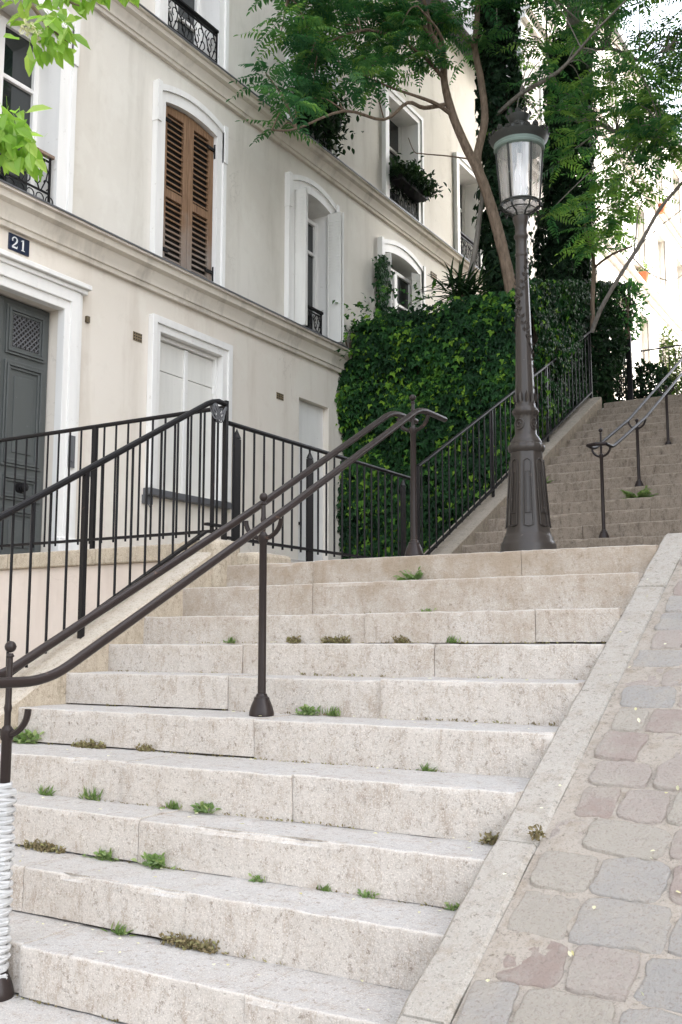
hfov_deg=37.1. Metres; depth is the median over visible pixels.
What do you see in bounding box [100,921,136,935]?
weed
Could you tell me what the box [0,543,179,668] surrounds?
terrace wall
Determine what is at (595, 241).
tree
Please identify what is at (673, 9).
sky
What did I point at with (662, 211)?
flower pot
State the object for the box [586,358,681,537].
handrail
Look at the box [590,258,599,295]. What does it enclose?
window
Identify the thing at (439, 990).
stone kerb
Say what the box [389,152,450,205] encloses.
flower box
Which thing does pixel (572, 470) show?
stone staircase
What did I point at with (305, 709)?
weed
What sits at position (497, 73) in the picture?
tree
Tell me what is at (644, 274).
flower pot
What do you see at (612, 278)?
window
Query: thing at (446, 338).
ivy
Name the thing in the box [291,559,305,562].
terrace
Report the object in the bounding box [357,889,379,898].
weed
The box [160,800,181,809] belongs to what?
weed
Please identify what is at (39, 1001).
crack plants
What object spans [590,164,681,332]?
tree
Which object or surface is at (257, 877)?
weed
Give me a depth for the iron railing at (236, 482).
7.60 m
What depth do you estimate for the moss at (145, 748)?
4.49 m
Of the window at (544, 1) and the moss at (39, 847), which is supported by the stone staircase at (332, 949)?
the moss at (39, 847)
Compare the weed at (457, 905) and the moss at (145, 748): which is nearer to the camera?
the weed at (457, 905)
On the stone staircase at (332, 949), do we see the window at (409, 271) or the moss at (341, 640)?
the moss at (341, 640)
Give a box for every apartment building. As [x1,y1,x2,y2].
[0,0,508,560]
[449,0,681,399]
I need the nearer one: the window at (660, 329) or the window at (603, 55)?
the window at (603, 55)
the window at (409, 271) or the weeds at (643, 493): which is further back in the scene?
the window at (409, 271)
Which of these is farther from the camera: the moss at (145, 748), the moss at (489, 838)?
the moss at (145, 748)
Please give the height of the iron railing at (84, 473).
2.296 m
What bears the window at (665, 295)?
in the apartment building at (660, 251)
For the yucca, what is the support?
on the garden soil
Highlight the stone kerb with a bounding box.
[395,533,681,1023]
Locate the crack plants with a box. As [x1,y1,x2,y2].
[16,611,604,1021]
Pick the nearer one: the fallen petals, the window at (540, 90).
the fallen petals
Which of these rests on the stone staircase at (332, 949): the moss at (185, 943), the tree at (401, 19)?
the moss at (185, 943)
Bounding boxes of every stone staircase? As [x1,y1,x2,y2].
[0,545,658,1023]
[462,394,681,552]
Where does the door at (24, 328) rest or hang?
in the apartment building at (172, 240)
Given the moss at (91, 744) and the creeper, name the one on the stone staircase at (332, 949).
the moss at (91, 744)
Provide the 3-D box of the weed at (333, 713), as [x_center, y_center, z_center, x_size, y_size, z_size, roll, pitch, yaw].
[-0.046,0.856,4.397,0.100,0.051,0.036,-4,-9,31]
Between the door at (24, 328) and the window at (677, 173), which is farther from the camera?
the window at (677, 173)
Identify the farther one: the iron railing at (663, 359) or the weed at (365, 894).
the iron railing at (663, 359)
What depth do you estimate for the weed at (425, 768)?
3.79 m
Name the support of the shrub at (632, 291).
on the garden soil
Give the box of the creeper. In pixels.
[369,254,394,318]
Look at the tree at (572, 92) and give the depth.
13.87 m
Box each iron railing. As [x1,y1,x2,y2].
[0,399,228,674]
[0,406,222,549]
[227,421,410,561]
[416,331,592,554]
[640,344,681,394]
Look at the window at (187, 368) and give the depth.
11.08 m
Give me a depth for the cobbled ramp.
2.81 m
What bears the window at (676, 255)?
in the apartment building at (660, 251)
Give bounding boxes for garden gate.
[617,335,642,400]
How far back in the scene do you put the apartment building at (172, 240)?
11.27 m
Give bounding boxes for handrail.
[0,394,446,1001]
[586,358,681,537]
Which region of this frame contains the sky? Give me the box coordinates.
[617,0,681,136]
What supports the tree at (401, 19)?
on the garden soil
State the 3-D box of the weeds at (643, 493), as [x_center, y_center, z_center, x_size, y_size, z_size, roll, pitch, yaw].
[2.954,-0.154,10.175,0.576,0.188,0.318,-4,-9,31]
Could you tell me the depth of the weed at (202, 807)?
3.85 m
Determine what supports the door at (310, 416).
in the apartment building at (172, 240)
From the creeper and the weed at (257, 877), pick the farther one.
the creeper
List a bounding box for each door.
[0,248,91,554]
[298,400,322,560]
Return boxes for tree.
[0,0,139,182]
[225,0,518,293]
[446,0,681,321]
[469,0,580,297]
[541,111,681,328]
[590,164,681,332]
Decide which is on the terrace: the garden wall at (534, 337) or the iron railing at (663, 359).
the garden wall at (534, 337)
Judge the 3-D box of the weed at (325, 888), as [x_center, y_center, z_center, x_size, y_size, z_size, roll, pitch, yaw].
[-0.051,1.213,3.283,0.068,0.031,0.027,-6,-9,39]
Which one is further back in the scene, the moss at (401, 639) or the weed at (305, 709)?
the moss at (401, 639)
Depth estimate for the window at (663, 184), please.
29.62 m
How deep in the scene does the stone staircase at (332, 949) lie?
3.85 m
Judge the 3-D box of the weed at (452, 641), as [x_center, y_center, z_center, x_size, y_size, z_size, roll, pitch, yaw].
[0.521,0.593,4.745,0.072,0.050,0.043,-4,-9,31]
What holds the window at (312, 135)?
in the apartment building at (172, 240)
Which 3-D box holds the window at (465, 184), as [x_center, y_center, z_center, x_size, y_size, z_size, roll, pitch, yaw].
[2.163,-5.239,18.239,0.384,1.975,1.204,-4,-9,31]
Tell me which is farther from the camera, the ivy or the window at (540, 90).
the window at (540, 90)
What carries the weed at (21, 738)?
on the stone staircase at (332, 949)
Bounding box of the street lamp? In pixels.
[488,105,556,551]
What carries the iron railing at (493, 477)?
on the stair stringer at (489, 507)
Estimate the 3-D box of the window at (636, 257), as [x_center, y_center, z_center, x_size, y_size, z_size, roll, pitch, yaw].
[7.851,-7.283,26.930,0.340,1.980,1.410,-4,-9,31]
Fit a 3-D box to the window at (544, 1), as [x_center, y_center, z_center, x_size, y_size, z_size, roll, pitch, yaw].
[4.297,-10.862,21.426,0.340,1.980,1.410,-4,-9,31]
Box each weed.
[13,727,43,743]
[36,785,56,795]
[78,788,102,800]
[82,847,118,861]
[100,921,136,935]
[131,852,175,869]
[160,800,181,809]
[190,801,220,813]
[223,636,235,642]
[248,873,265,882]
[295,704,320,714]
[317,883,331,891]
[322,706,340,715]
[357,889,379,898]
[416,762,437,771]
[444,902,459,910]
[447,635,460,642]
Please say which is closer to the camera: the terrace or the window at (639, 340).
the terrace
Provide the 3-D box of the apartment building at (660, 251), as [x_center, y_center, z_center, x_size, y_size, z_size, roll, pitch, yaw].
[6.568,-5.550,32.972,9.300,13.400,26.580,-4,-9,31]
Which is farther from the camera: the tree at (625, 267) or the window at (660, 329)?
the window at (660, 329)
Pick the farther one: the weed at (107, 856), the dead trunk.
the dead trunk
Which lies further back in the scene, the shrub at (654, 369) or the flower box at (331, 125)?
the shrub at (654, 369)
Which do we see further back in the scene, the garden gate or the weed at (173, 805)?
the garden gate
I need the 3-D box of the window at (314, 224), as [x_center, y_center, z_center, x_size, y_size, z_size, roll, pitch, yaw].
[-0.424,-3.323,13.486,0.540,2.144,1.281,-4,-9,31]
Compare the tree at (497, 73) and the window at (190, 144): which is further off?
the tree at (497, 73)
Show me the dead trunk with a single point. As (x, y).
(477, 236)
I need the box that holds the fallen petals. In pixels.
[11,631,679,1009]
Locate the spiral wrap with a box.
[0,781,16,978]
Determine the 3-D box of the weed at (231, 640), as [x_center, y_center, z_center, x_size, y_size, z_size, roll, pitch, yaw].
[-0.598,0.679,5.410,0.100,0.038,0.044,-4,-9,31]
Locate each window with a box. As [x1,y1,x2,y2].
[0,0,80,212]
[143,313,232,509]
[149,79,228,286]
[155,0,228,71]
[284,171,343,344]
[285,2,338,157]
[377,236,425,314]
[381,83,424,225]
[453,151,484,269]
[537,1,559,32]
[539,62,559,124]
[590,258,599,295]
[592,159,600,218]
[602,51,620,128]
[605,157,628,252]
[610,275,632,368]
[632,196,651,279]
[636,303,654,388]
[652,152,668,208]
[654,222,672,304]
[658,326,671,382]
[670,161,681,229]
[673,249,681,319]
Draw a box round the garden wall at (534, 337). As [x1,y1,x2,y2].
[349,313,601,554]
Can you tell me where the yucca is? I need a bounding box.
[410,252,503,310]
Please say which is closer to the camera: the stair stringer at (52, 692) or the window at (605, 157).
the stair stringer at (52, 692)
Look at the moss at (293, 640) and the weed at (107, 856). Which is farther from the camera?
the moss at (293, 640)
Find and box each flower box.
[296,70,363,156]
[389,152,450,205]
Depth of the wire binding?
6.66 m
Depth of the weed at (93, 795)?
4.15 m
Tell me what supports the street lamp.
on the landing
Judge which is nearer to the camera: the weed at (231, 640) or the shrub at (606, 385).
the weed at (231, 640)
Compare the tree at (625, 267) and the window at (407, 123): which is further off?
the window at (407, 123)
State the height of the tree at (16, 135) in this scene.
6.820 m
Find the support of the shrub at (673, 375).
on the upper path
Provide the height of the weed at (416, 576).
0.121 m
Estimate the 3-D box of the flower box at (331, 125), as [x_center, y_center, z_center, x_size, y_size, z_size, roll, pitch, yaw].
[-0.274,-5.374,13.614,0.917,1.298,1.054,-4,-9,31]
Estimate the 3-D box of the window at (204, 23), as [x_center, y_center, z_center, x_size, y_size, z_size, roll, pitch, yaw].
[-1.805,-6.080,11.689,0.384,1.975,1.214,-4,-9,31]
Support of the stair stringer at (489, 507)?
on the terrace
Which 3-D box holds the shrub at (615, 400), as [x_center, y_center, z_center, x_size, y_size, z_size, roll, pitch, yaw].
[4.328,-1.914,16.128,0.782,1.463,0.981,-4,-9,31]
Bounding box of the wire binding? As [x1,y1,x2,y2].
[210,403,226,422]
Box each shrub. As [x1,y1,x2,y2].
[573,292,628,405]
[610,277,650,339]
[610,351,634,401]
[626,358,674,398]
[658,326,681,394]
[666,342,681,394]
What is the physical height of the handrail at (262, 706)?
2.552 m
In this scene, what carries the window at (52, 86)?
in the apartment building at (172, 240)
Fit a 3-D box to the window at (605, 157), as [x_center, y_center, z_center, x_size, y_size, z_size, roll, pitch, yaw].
[6.667,-7.534,24.974,0.340,1.980,1.410,-4,-9,31]
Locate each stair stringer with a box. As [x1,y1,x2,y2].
[0,539,290,743]
[424,397,601,554]
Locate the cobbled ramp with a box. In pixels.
[451,556,681,1023]
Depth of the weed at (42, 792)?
4.29 m
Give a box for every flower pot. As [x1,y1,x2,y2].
[637,260,652,282]
[658,194,673,213]
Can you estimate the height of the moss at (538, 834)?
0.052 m
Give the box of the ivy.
[332,277,637,558]
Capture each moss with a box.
[24,838,66,853]
[71,738,105,748]
[135,743,154,751]
[159,930,219,953]
[286,635,300,643]
[320,635,350,643]
[391,634,410,642]
[478,831,499,844]
[527,824,545,840]
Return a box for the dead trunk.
[467,193,483,280]
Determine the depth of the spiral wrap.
3.27 m
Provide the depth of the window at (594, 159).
23.48 m
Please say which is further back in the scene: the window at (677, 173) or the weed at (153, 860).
the window at (677, 173)
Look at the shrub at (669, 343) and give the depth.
18.41 m
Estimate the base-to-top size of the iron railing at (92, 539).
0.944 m

